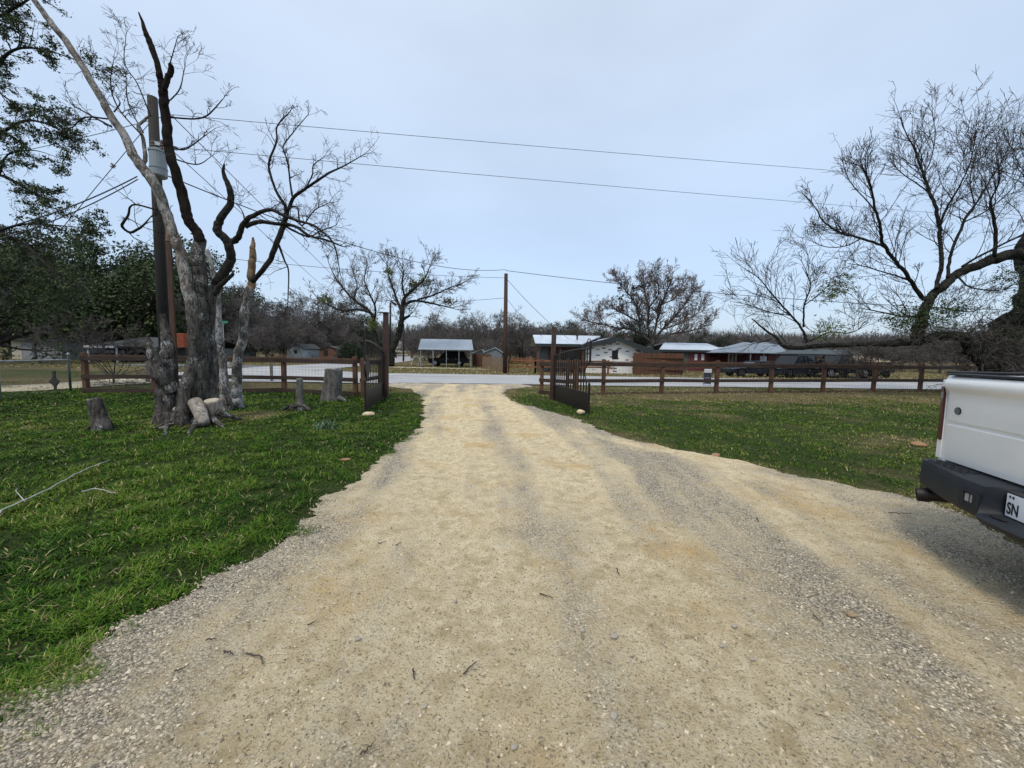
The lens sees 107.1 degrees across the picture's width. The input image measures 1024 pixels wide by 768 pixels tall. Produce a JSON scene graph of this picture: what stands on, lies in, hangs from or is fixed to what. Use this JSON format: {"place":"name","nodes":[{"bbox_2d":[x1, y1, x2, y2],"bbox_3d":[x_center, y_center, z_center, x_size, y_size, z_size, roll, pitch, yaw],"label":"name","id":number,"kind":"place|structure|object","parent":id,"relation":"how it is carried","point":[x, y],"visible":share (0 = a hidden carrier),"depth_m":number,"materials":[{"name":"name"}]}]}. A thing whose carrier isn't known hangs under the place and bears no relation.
{"place":"outdoors","nodes":[
{"label":"outdoors","id":0,"kind":"place"},
{"bbox_2d":[1,379,150,391],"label":"gravel path","id":1,"kind":"structure","parent":0,"point":[74,384],"depth_m":15.13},
{"bbox_2d":[178,342,413,381],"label":"side road","id":2,"kind":"structure","parent":0,"point":[294,370],"depth_m":28.06,"materials":[{"name":"asphalt"}]},
{"bbox_2d":[1,379,941,403],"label":"verge grass","id":3,"kind":"structure","parent":0,"point":[138,387],"depth_m":15.74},
{"bbox_2d":[0,358,947,378],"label":"meadow grass","id":4,"kind":"structure","parent":0,"point":[525,368],"depth_m":33.66,"materials":[{"name":"plant"}]},
{"bbox_2d":[0,383,1023,767],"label":"gravel driveway","id":5,"kind":"structure","parent":0,"point":[738,671],"depth_m":2.11,"materials":[{"name":"gravel"}]},
{"bbox_2d":[44,389,1018,767],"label":"plant debris","id":6,"kind":"object","parent":5,"relation":"on","point":[592,661],"visible":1,"depth_m":1.76,"materials":[{"name":"plant"}]},
{"bbox_2d":[915,371,1023,543],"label":"white pickup","id":7,"kind":"object","parent":5,"relation":"on","point":[976,468],"visible":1,"depth_m":2.73,"materials":[{"name":"paint"}]},
{"bbox_2d":[0,346,1023,725],"bbox_3d":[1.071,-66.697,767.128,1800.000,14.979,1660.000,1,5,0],"label":"ground","id":8,"kind":"structure","parent":0,"point":[876,480],"depth_m":6.83,"materials":[{"name":"plant"}]},
{"bbox_2d":[0,353,71,397],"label":"chain link fence","id":9,"kind":"object","parent":8,"relation":"on","point":[68,374],"visible":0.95,"depth_m":12.38,"materials":[{"name":"metal"}]},
{"bbox_2d":[11,339,110,359],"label":"garage","id":10,"kind":"structure","parent":8,"relation":"on","point":[22,354],"depth_m":44.93,"materials":[{"name":"beige"}]},
{"bbox_2d":[0,242,122,363],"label":"evergreen tree","id":11,"kind":"object","parent":8,"relation":"on","point":[6,337],"visible":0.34,"depth_m":34.62,"materials":[{"name":"plant"}]},
{"bbox_2d":[0,0,130,326],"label":"evergreen oak","id":12,"kind":"object","parent":8,"relation":"on","point":[8,18],"visible":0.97,"depth_m":11.48,"materials":[{"name":"green plant"}]},
{"bbox_2d":[0,239,130,339],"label":"evergreen tree","id":13,"kind":"object","parent":8,"relation":"on","point":[7,326],"visible":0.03,"depth_m":51.58,"materials":[{"name":"plant"}]},
{"bbox_2d":[83,397,114,431],"bbox_3d":[-7.733,0.594,7.112,0.489,0.704,0.341,2,5,16],"label":"tree stump","id":14,"kind":"object","parent":8,"relation":"on","point":[99,417],"visible":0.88,"depth_m":7.05,"materials":[{"name":"wood"}]},
{"bbox_2d":[17,311,184,383],"bbox_3d":[-17.579,-1.312,16.154,5.592,3.573,4.150,3,5,24],"label":"bare shrub","id":15,"kind":"object","parent":8,"relation":"on","point":[99,342],"visible":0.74,"depth_m":15.90,"materials":[{"name":"plant"}]},
{"bbox_2d":[0,227,211,347],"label":"evergreen tree","id":16,"kind":"object","parent":8,"relation":"on","point":[146,276],"visible":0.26,"depth_m":49.98,"materials":[{"name":"plant"}]},
{"bbox_2d":[76,362,149,387],"bbox_3d":[-15.819,-0.201,15.552,3.787,1.827,2.327,1,5,0],"label":"brush pile","id":17,"kind":"object","parent":8,"relation":"on","point":[112,383],"visible":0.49,"depth_m":15.30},
{"bbox_2d":[2,261,230,340],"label":"evergreen tree","id":18,"kind":"object","parent":8,"relation":"on","point":[177,284],"visible":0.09,"depth_m":53.11,"materials":[{"name":"plant"}]},
{"bbox_2d":[90,347,143,361],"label":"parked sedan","id":19,"kind":"object","parent":8,"relation":"on","point":[112,351],"visible":0.09,"depth_m":40.08,"materials":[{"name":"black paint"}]},
{"bbox_2d":[3,224,239,338],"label":"evergreen tree","id":20,"kind":"object","parent":8,"relation":"on","point":[99,249],"visible":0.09,"depth_m":55.28,"materials":[{"name":"plant"}]},
{"bbox_2d":[70,263,223,339],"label":"evergreen tree","id":21,"kind":"object","parent":8,"relation":"on","point":[113,328],"visible":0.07,"depth_m":52.07,"materials":[{"name":"plant"}]},
{"bbox_2d":[147,94,178,385],"bbox_3d":[-9.723,-3.621,10.527,1.002,8.547,0.574,2,5,15],"label":"utility pole","id":22,"kind":"object","parent":8,"relation":"on","point":[163,263],"visible":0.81,"depth_m":10.64,"materials":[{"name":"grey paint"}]},
{"bbox_2d":[0,176,137,229],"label":"power line","id":23,"kind":"object","parent":22,"relation":"attached to","point":[69,206],"visible":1,"depth_m":9.81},
{"bbox_2d":[0,179,137,239],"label":"power line","id":24,"kind":"object","parent":22,"relation":"attached to","point":[69,213],"visible":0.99,"depth_m":9.84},
{"bbox_2d":[0,125,147,302],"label":"power line","id":25,"kind":"object","parent":22,"relation":"attached to","point":[112,165],"visible":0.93,"depth_m":9.88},
{"bbox_2d":[175,119,382,323],"bbox_3d":[-14.128,-7.758,35.015,0.022,3.356,49.910,0,5,-11],"label":"power line","id":26,"kind":"object","parent":22,"relation":"attached to","point":[264,207],"visible":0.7,"depth_m":15.69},
{"bbox_2d":[172,114,1019,184],"bbox_3d":[16.369,-10.038,17.741,53.575,4.855,0.014,0,5,-16],"label":"power line","id":27,"kind":"object","parent":22,"relation":"attached to","point":[537,146],"visible":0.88,"depth_m":13.14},
{"bbox_2d":[178,147,1023,219],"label":"power line","id":28,"kind":"object","parent":22,"relation":"attached to","point":[555,181],"visible":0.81,"depth_m":13.41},
{"bbox_2d":[83,337,254,362],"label":"ranch house","id":29,"kind":"structure","parent":8,"relation":"on","point":[181,350],"depth_m":42.39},
{"bbox_2d":[84,240,256,342],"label":"evergreen tree","id":30,"kind":"object","parent":8,"relation":"on","point":[137,251],"visible":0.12,"depth_m":54.72,"materials":[{"name":"plant"}]},
{"bbox_2d":[177,333,186,361],"bbox_3d":[-17.685,-1.512,20.206,0.815,2.357,0.520,1,5,0],"label":"sign","id":31,"kind":"object","parent":8,"relation":"on","point":[181,339],"visible":0.27,"depth_m":19.92,"materials":[{"name":"metal"}]},
{"bbox_2d":[121,285,256,340],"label":"tree","id":32,"kind":"object","parent":8,"relation":"on","point":[179,322],"visible":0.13,"depth_m":51.13,"materials":[{"name":"plant"}]},
{"bbox_2d":[117,277,272,342],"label":"tree","id":33,"kind":"object","parent":8,"relation":"on","point":[254,296],"visible":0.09,"depth_m":60.42,"materials":[{"name":"green wood"}]},
{"bbox_2d":[188,397,209,426],"bbox_3d":[-6.346,0.573,7.690,0.655,0.578,0.237,4,5,34],"label":"cut log","id":34,"kind":"object","parent":8,"relation":"on","point":[198,408],"visible":0.98,"depth_m":7.60,"materials":[{"name":"grey wood"}]},
{"bbox_2d":[31,0,380,435],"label":"dead tree","id":35,"kind":"object","parent":8,"relation":"on","point":[205,374],"visible":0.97,"depth_m":7.90,"materials":[{"name":"wood"}]},
{"bbox_2d":[203,398,221,419],"bbox_3d":[-6.320,0.544,8.013,0.286,0.483,0.329,1,5,0],"label":"cut log","id":36,"kind":"object","parent":8,"relation":"on","point":[212,405],"visible":0.73,"depth_m":7.92,"materials":[{"name":"beige wood"}]},
{"bbox_2d":[0,386,434,763],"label":"lawn grass","id":37,"kind":"structure","parent":8,"relation":"on","point":[49,664],"depth_m":3.79,"materials":[{"name":"plant"}]},
{"bbox_2d":[79,352,357,395],"bbox_3d":[-10.135,-0.343,13.641,9.384,1.507,1.153,1,5,-1],"label":"rail fence","id":38,"kind":"object","parent":8,"relation":"on","point":[87,377],"visible":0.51,"depth_m":13.29,"materials":[{"name":"brown wood"}]},
{"bbox_2d":[174,271,275,341],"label":"bare tree","id":39,"kind":"object","parent":8,"relation":"on","point":[223,310],"visible":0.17,"depth_m":56.22,"materials":[{"name":"plant"}]},
{"bbox_2d":[221,298,286,356],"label":"bare tree","id":40,"kind":"object","parent":8,"relation":"on","point":[254,309],"visible":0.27,"depth_m":57.25,"materials":[{"name":"grey wood"}]},
{"bbox_2d":[225,324,283,356],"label":"bare tree","id":41,"kind":"object","parent":8,"relation":"on","point":[258,339],"visible":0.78,"depth_m":49.32,"materials":[{"name":"plant"}]},
{"bbox_2d":[224,289,290,356],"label":"bare tree","id":42,"kind":"object","parent":8,"relation":"on","point":[256,323],"visible":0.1,"depth_m":58.44,"materials":[{"name":"plant"}]},
{"bbox_2d":[224,299,305,356],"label":"bare tree","id":43,"kind":"object","parent":8,"relation":"on","point":[270,321],"visible":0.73,"depth_m":53.48,"materials":[{"name":"grey wood"}]},
{"bbox_2d":[252,300,320,356],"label":"bare tree","id":44,"kind":"object","parent":8,"relation":"on","point":[296,320],"visible":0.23,"depth_m":63.33,"materials":[{"name":"grey wood"}]},
{"bbox_2d":[274,325,312,356],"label":"bare tree","id":45,"kind":"object","parent":8,"relation":"on","point":[296,335],"visible":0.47,"depth_m":58.77,"materials":[{"name":"grey wood"}]},
{"bbox_2d":[280,378,311,412],"bbox_3d":[-5.572,0.309,9.735,0.742,0.928,0.550,-1,5,-24],"label":"tree stump","id":46,"kind":"object","parent":8,"relation":"on","point":[300,405],"visible":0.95,"depth_m":9.77,"materials":[{"name":"wood"}]},
{"bbox_2d":[286,343,319,358],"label":"shed","id":47,"kind":"structure","parent":8,"relation":"on","point":[303,351],"depth_m":58.36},
{"bbox_2d":[270,287,354,346],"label":"bare tree","id":48,"kind":"object","parent":8,"relation":"on","point":[315,318],"visible":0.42,"depth_m":69.74,"materials":[{"name":"grey wood"}]},
{"bbox_2d":[270,295,356,351],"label":"bare tree","id":49,"kind":"object","parent":8,"relation":"on","point":[321,321],"visible":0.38,"depth_m":74.22,"materials":[{"name":"plant"}]},
{"bbox_2d":[297,315,332,347],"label":"bare tree","id":50,"kind":"object","parent":8,"relation":"on","point":[320,335],"visible":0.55,"depth_m":65.15,"materials":[{"name":"grey wood"}]},
{"bbox_2d":[286,301,366,353],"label":"bare tree","id":51,"kind":"object","parent":8,"relation":"on","point":[352,326],"visible":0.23,"depth_m":80.95,"materials":[{"name":"plant"}]},
{"bbox_2d":[317,346,341,359],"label":"shed","id":52,"kind":"structure","parent":8,"relation":"on","point":[326,352],"depth_m":59.83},
{"bbox_2d":[320,368,346,400],"bbox_3d":[-5.762,0.032,12.054,1.049,1.107,0.682,5,6,44],"label":"tree stump","id":53,"kind":"object","parent":8,"relation":"on","point":[332,387],"visible":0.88,"depth_m":11.84,"materials":[{"name":"wood"}]},
{"bbox_2d":[332,340,363,362],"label":"bush","id":54,"kind":"object","parent":8,"relation":"on","point":[347,350],"visible":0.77,"depth_m":49.17,"materials":[{"name":"green plant"}]},
{"bbox_2d":[315,299,382,355],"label":"cedar tree","id":55,"kind":"object","parent":8,"relation":"on","point":[361,332],"visible":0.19,"depth_m":96.68,"materials":[{"name":"green plant"}]},
{"bbox_2d":[359,357,379,396],"bbox_3d":[-5.192,-0.275,14.024,0.189,1.469,1.953,1,5,-1],"label":"rail fence","id":56,"kind":"object","parent":8,"relation":"on","point":[361,365],"visible":0.48,"depth_m":13.08,"materials":[{"name":"brown wood"}]},
{"bbox_2d":[378,312,388,397],"bbox_3d":[-4.310,-0.940,12.761,0.320,2.922,0.240,1,5,0],"label":"gate post","id":57,"kind":"object","parent":8,"relation":"on","point":[386,348],"visible":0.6,"depth_m":12.70,"materials":[{"name":"black metal"}]},
{"bbox_2d":[363,327,383,410],"bbox_3d":[-4.054,-0.506,11.191,0.052,2.151,3.059,0,5,-11],"label":"gate leaf","id":58,"kind":"object","parent":57,"relation":"attached to","point":[373,394],"visible":1,"depth_m":10.68,"materials":[{"name":"black metal"}]},
{"bbox_2d":[367,320,400,356],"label":"bare tree","id":59,"kind":"object","parent":8,"relation":"on","point":[381,335],"visible":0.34,"depth_m":115.18,"materials":[{"name":"grey wood"}]},
{"bbox_2d":[298,237,479,366],"bbox_3d":[-12.931,-8.618,39.465,18.850,13.639,8.328,1,5,0],"label":"pecan tree","id":60,"kind":"object","parent":8,"relation":"on","point":[414,285],"visible":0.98,"depth_m":39.28,"materials":[{"name":"grey plant"}]},
{"bbox_2d":[392,321,433,358],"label":"bare tree","id":61,"kind":"object","parent":8,"relation":"on","point":[399,346],"visible":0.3,"depth_m":94.20,"materials":[{"name":"grey wood"}]},
{"bbox_2d":[408,331,438,360],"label":"bare tree","id":62,"kind":"object","parent":8,"relation":"on","point":[411,340],"visible":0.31,"depth_m":73.61,"materials":[{"name":"grey wood"}]},
{"bbox_2d":[402,311,448,358],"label":"bare tree","id":63,"kind":"object","parent":8,"relation":"on","point":[430,318],"visible":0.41,"depth_m":78.03,"materials":[{"name":"grey wood"}]},
{"bbox_2d":[419,328,449,357],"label":"bare tree","id":64,"kind":"object","parent":8,"relation":"on","point":[436,336],"visible":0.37,"depth_m":70.35,"materials":[{"name":"grey wood"}]},
{"bbox_2d":[414,310,470,357],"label":"bare tree","id":65,"kind":"object","parent":8,"relation":"on","point":[436,329],"visible":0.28,"depth_m":82.85,"materials":[{"name":"grey wood"}]},
{"bbox_2d":[418,339,478,366],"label":"carport","id":66,"kind":"object","parent":8,"relation":"on","point":[448,344],"visible":0.84,"depth_m":42.35,"materials":[{"name":"grey metal"}]},
{"bbox_2d":[427,351,469,365],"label":"parked suv","id":67,"kind":"object","parent":8,"relation":"on","point":[459,358],"visible":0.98,"depth_m":44.39,"materials":[{"name":"black paint"}]},
{"bbox_2d":[429,317,478,356],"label":"bare tree","id":68,"kind":"object","parent":8,"relation":"on","point":[446,325],"visible":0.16,"depth_m":85.73,"materials":[{"name":"grey wood"}]},
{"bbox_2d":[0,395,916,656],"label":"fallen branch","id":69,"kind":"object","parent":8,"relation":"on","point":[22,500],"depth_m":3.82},
{"bbox_2d":[472,354,490,366],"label":"plank fence","id":70,"kind":"object","parent":8,"relation":"on","point":[476,359],"visible":0.64,"depth_m":45.53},
{"bbox_2d":[1,323,965,362],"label":"woods","id":71,"kind":"object","parent":8,"relation":"on","point":[794,340],"visible":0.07,"depth_m":176.30,"materials":[{"name":"plant"}]},
{"bbox_2d":[449,309,517,360],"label":"bare tree","id":72,"kind":"object","parent":8,"relation":"on","point":[494,334],"visible":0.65,"depth_m":64.47,"materials":[{"name":"plant"}]},
{"bbox_2d":[482,356,502,371],"bbox_3d":[-1.900,-1.962,35.833,0.025,1.290,8.886,0,5,-16],"label":"plank fence","id":73,"kind":"object","parent":8,"relation":"on","point":[499,365],"visible":0.83,"depth_m":35.28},
{"bbox_2d":[483,348,502,363],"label":"shed","id":74,"kind":"structure","parent":8,"relation":"on","point":[494,352],"depth_m":55.82,"materials":[{"name":"grey"}]},
{"bbox_2d":[473,327,521,354],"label":"bare tree","id":75,"kind":"object","parent":8,"relation":"on","point":[497,343],"visible":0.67,"depth_m":59.06,"materials":[{"name":"brown wood"}]},
{"bbox_2d":[503,273,507,372],"bbox_3d":[-0.504,-4.759,30.284,0.364,7.989,0.365,1,5,0],"label":"utility pole","id":76,"kind":"object","parent":8,"relation":"on","point":[505,326],"visible":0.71,"depth_m":30.16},
{"bbox_2d":[3,231,497,277],"bbox_3d":[-13.072,-7.725,23.662,28.008,0.728,0.028,-1,5,-26],"label":"power line","id":77,"kind":"object","parent":76,"relation":"attached to","point":[280,263],"visible":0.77,"depth_m":23.64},
{"bbox_2d":[168,176,505,270],"bbox_3d":[-5.099,-7.314,20.175,0.031,2.042,21.424,3,5,25],"label":"power line","id":78,"kind":"object","parent":76,"relation":"hanging from","point":[330,237],"visible":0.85,"depth_m":15.55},
{"bbox_2d":[506,270,1010,310],"bbox_3d":[18.012,-6.921,27.698,37.336,3.122,0.041,1,5,7],"label":"power line","id":79,"kind":"object","parent":76,"relation":"attached to","point":[718,293],"visible":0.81,"depth_m":28.23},
{"bbox_2d":[494,306,544,363],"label":"bare tree","id":80,"kind":"object","parent":8,"relation":"on","point":[528,332],"visible":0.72,"depth_m":59.74,"materials":[{"name":"grey wood"}]},
{"bbox_2d":[517,320,557,356],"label":"bare tree","id":81,"kind":"object","parent":8,"relation":"on","point":[540,328],"visible":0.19,"depth_m":81.38,"materials":[{"name":"grey wood"}]},
{"bbox_2d":[549,327,556,399],"bbox_3d":[1.402,-0.673,12.955,0.180,2.543,0.150,1,5,0],"label":"gate post","id":82,"kind":"object","parent":8,"relation":"on","point":[553,342],"visible":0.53,"depth_m":12.87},
{"bbox_2d":[553,338,591,411],"bbox_3d":[1.759,-0.345,11.472,0.052,1.971,2.886,0,5,-13],"label":"gate leaf","id":83,"kind":"object","parent":82,"relation":"attached to","point":[577,398],"visible":1,"depth_m":11.19,"materials":[{"name":"black metal"}]},
{"bbox_2d":[539,359,577,394],"bbox_3d":[1.762,-0.212,14.461,1.838,1.497,0.206,5,6,45],"label":"rail fence","id":84,"kind":"object","parent":8,"relation":"on","point":[542,364],"visible":0.45,"depth_m":14.70,"materials":[{"name":"brown wood"}]},
{"bbox_2d":[508,358,608,373],"bbox_3d":[3.987,-1.429,31.317,8.651,1.230,0.866,0,5,-6],"label":"rail fence","id":85,"kind":"object","parent":8,"relation":"on","point":[535,366],"visible":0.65,"depth_m":31.00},
{"bbox_2d":[557,320,611,338],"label":"bare tree","id":86,"kind":"object","parent":8,"relation":"on","point":[576,330],"visible":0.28,"depth_m":68.57,"materials":[{"name":"plant"}]},
{"bbox_2d":[531,335,662,373],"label":"brick house","id":87,"kind":"structure","parent":8,"relation":"on","point":[615,349],"depth_m":32.91,"materials":[{"name":"white brick"}]},
{"bbox_2d":[539,347,547,370],"bbox_3d":[2.845,-2.254,34.090,0.781,2.100,0.050,1,5,0],"label":"door","id":88,"kind":"structure","parent":87,"relation":"in","point":[543,353],"depth_m":34.03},
{"bbox_2d":[595,319,656,346],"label":"cedar tree","id":89,"kind":"object","parent":8,"relation":"on","point":[642,341],"visible":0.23,"depth_m":58.47,"materials":[{"name":"green plant"}]},
{"bbox_2d":[570,256,720,348],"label":"bare elm","id":90,"kind":"object","parent":8,"relation":"on","point":[658,310],"visible":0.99,"depth_m":43.09,"materials":[{"name":"twig"},{"name":"bark"}]},
{"bbox_2d":[628,325,676,345],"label":"cedar tree","id":91,"kind":"object","parent":8,"relation":"on","point":[643,328],"visible":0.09,"depth_m":60.88,"materials":[{"name":"green plant"}]},
{"bbox_2d":[632,353,684,374],"bbox_3d":[12.487,-1.746,32.313,4.390,1.816,0.264,1,5,0],"label":"privacy fence","id":92,"kind":"object","parent":8,"relation":"on","point":[655,357],"visible":0.69,"depth_m":32.25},
{"bbox_2d":[686,328,729,346],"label":"cedar tree","id":93,"kind":"object","parent":8,"relation":"on","point":[701,339],"visible":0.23,"depth_m":74.43,"materials":[{"name":"green plant"}]},
{"bbox_2d":[649,343,778,371],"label":"red house","id":94,"kind":"structure","parent":8,"relation":"on","point":[693,352],"depth_m":41.18,"materials":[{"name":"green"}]},
{"bbox_2d":[705,342,785,360],"bbox_3d":[23.969,-2.723,38.876,6.117,3.154,6.000,1,5,0],"label":"carport","id":95,"kind":"object","parent":8,"relation":"on","point":[765,349],"visible":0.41,"depth_m":37.25,"materials":[{"name":"metal"}]},
{"bbox_2d":[720,361,777,376],"bbox_3d":[20.032,-1.279,31.593,4.500,1.300,2.010,1,5,0],"label":"parked sedan","id":96,"kind":"object","parent":8,"relation":"on","point":[736,370],"visible":0.6,"depth_m":30.73,"materials":[{"name":"blue paint"}]},
{"bbox_2d":[590,389,941,393],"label":"leaf litter","id":97,"kind":"object","parent":8,"relation":"on","point":[807,391],"visible":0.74,"depth_m":17.11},
{"bbox_2d":[565,359,977,394],"bbox_3d":[17.501,-0.275,18.303,31.529,1.521,0.422,0,5,-13],"label":"rail fence","id":98,"kind":"object","parent":8,"relation":"on","point":[662,365],"visible":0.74,"depth_m":16.69,"materials":[{"name":"brown wood"}]},
{"bbox_2d":[766,355,817,377],"bbox_3d":[23.384,-1.512,31.733,4.500,1.850,2.010,-1,5,-20],"label":"parked suv","id":99,"kind":"object","parent":8,"relation":"on","point":[793,359],"visible":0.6,"depth_m":31.11,"materials":[{"name":"blue paint"}]},
{"bbox_2d":[752,349,857,375],"bbox_3d":[28.239,-2.078,35.912,7.679,2.474,6.000,1,5,0],"label":"carport","id":100,"kind":"object","parent":8,"relation":"on","point":[809,352],"visible":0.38,"depth_m":34.70,"materials":[{"name":"black metal"}]},
{"bbox_2d":[814,354,871,377],"bbox_3d":[27.736,-1.527,32.175,5.400,1.950,2.110,0,5,-7],"label":"parked pickup","id":101,"kind":"object","parent":8,"relation":"on","point":[832,358],"visible":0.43,"depth_m":31.33,"materials":[{"name":"black paint"}]},
{"bbox_2d":[705,64,1023,393],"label":"sprawling oak","id":102,"kind":"object","parent":8,"relation":"on","point":[998,346],"visible":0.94,"depth_m":15.64,"materials":[{"name":"grey plant"}]},
{"bbox_2d":[800,331,959,377],"bbox_3d":[27.957,-2.091,29.854,7.883,4.322,8.719,2,5,10],"label":"bare shrub","id":103,"kind":"object","parent":8,"relation":"on","point":[859,359],"visible":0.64,"depth_m":28.85,"materials":[{"name":"plant"}]},
{"bbox_2d":[885,330,939,369],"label":"bare tree","id":104,"kind":"object","parent":8,"relation":"on","point":[916,355],"visible":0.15,"depth_m":52.03,"materials":[{"name":"plant"}]},
{"bbox_2d":[890,318,975,372],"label":"bare tree","id":105,"kind":"object","parent":8,"relation":"on","point":[934,355],"visible":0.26,"depth_m":47.48,"materials":[{"name":"plant"}]},
{"bbox_2d":[918,327,976,372],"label":"bare tree","id":106,"kind":"object","parent":8,"relation":"on","point":[944,347],"visible":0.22,"depth_m":46.43,"materials":[{"name":"plant"}]},
{"bbox_2d":[0,0,1023,337],"label":"sky","id":107,"kind":"structure","parent":0,"point":[764,83],"materials":[{"name":"blue"}]},
{"bbox_2d":[179,373,942,388],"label":"street","id":108,"kind":"structure","parent":0,"point":[455,378],"depth_m":22.31,"materials":[{"name":"asphalt"}]},
{"bbox_2d":[504,385,1020,545],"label":"yard grass","id":109,"kind":"structure","parent":0,"point":[809,424],"depth_m":9.04,"materials":[{"name":"plant"}]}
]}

